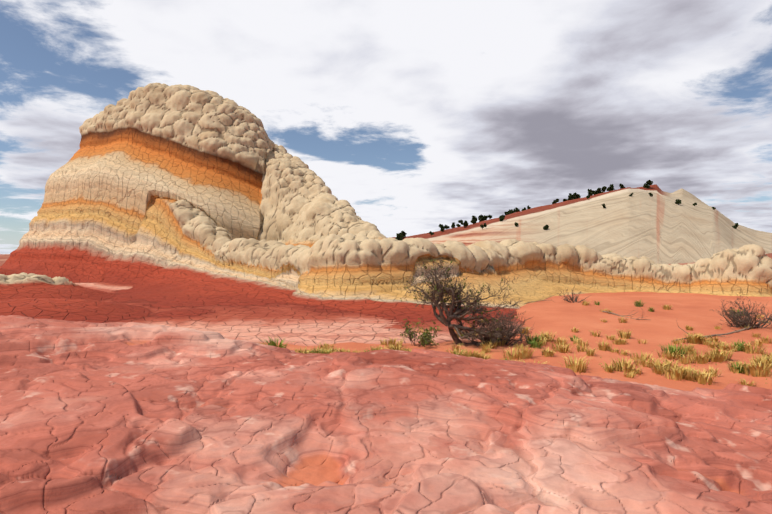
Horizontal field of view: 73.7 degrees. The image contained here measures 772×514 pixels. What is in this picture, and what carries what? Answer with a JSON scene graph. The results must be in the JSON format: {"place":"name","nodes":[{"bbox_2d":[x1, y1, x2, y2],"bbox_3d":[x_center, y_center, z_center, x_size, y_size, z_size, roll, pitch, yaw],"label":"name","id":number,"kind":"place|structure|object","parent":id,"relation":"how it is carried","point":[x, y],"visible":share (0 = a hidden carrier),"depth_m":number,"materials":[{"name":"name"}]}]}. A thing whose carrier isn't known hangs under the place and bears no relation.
{"place":"outdoors","nodes":[
{"label":"outdoors","id":0,"kind":"place"},
{"bbox_2d":[0,83,771,345],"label":"rock formation","id":1,"kind":"object","parent":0,"point":[187,206],"visible":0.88,"depth_m":35.22,"materials":[{"name":"beige stone"}]},
{"bbox_2d":[0,253,771,390],"bbox_3d":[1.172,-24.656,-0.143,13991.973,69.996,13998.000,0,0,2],"label":"sand ground","id":2,"kind":"structure","parent":0,"point":[560,317],"depth_m":19.03,"materials":[{"name":"orange sand"}]},
{"bbox_2d":[0,315,771,513],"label":"rock slab","id":3,"kind":"object","parent":2,"relation":"on","point":[122,418],"visible":0.88,"depth_m":4.49,"materials":[{"name":"red stone"}]},
{"bbox_2d":[400,318,439,346],"bbox_3d":[1.007,2.408,16.204,1.336,0.990,1.335,0,0,2],"label":"green shrub","id":4,"kind":"object","parent":2,"relation":"on","point":[429,340],"depth_m":16.26,"materials":[{"name":"green plant"}]},
{"bbox_2d":[400,257,522,344],"bbox_3d":[2.439,1.452,16.517,3.755,3.028,2.925,0,0,24],"label":"dead tree","id":5,"kind":"object","parent":2,"relation":"on","point":[458,314],"depth_m":16.23,"materials":[{"name":"brown wood"}]},
{"bbox_2d":[446,299,534,346],"bbox_3d":[3.614,2.137,16.524,3.107,1.507,1.862,0,0,-35],"label":"dry bush","id":6,"kind":"object","parent":2,"relation":"on","point":[511,333],"visible":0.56,"depth_m":16.39,"materials":[{"name":"brown plant"}]},
{"bbox_2d":[260,300,767,384],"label":"green grass tufts","id":7,"kind":"object","parent":2,"relation":"on","point":[534,344],"visible":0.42,"depth_m":15.42,"materials":[{"name":"green plant"}]},
{"bbox_2d":[290,300,771,385],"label":"straw grass tufts","id":8,"kind":"object","parent":2,"relation":"on","point":[764,364],"depth_m":14.17,"materials":[{"name":"yellow plant"}]},
{"bbox_2d":[559,288,586,302],"bbox_3d":[10.089,1.984,27.536,1.731,1.040,1.242,0,0,2],"label":"dry bush","id":9,"kind":"object","parent":2,"relation":"on","point":[571,299],"visible":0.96,"depth_m":27.61,"materials":[{"name":"brown plant"}]},
{"bbox_2d":[603,305,649,319],"bbox_3d":[10.573,2.274,22.368,1.373,0.804,2.482,0,0,2],"label":"fallen branch","id":10,"kind":"object","parent":2,"relation":"on","point":[628,315],"visible":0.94,"depth_m":22.72,"materials":[{"name":"brown wood"}]},
{"bbox_2d":[672,317,758,341],"bbox_3d":[12.125,2.438,18.094,6.040,0.736,1.237,0,0,-29],"label":"fallen branch","id":11,"kind":"object","parent":2,"relation":"on","point":[740,330],"visible":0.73,"depth_m":18.39,"materials":[{"name":"brown wood"}]},
{"bbox_2d":[710,294,771,327],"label":"dry bush","id":12,"kind":"object","parent":2,"relation":"on","point":[741,322],"visible":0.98,"depth_m":19.82,"materials":[{"name":"brown plant"}]},
{"bbox_2d":[0,0,771,253],"label":"sky","id":13,"kind":"structure","parent":0,"point":[420,116],"materials":[{"name":"white"}]},
{"bbox_2d":[392,184,771,263],"bbox_3d":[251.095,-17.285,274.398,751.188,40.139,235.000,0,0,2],"label":"hill","id":14,"kind":"structure","parent":0,"point":[659,226],"depth_m":191.00,"materials":[{"name":"beige stone"}]},
{"bbox_2d":[395,180,738,240],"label":"hill juniper","id":15,"kind":"object","parent":14,"relation":"on","point":[647,184],"depth_m":254.68,"materials":[{"name":"plant"}]}
]}

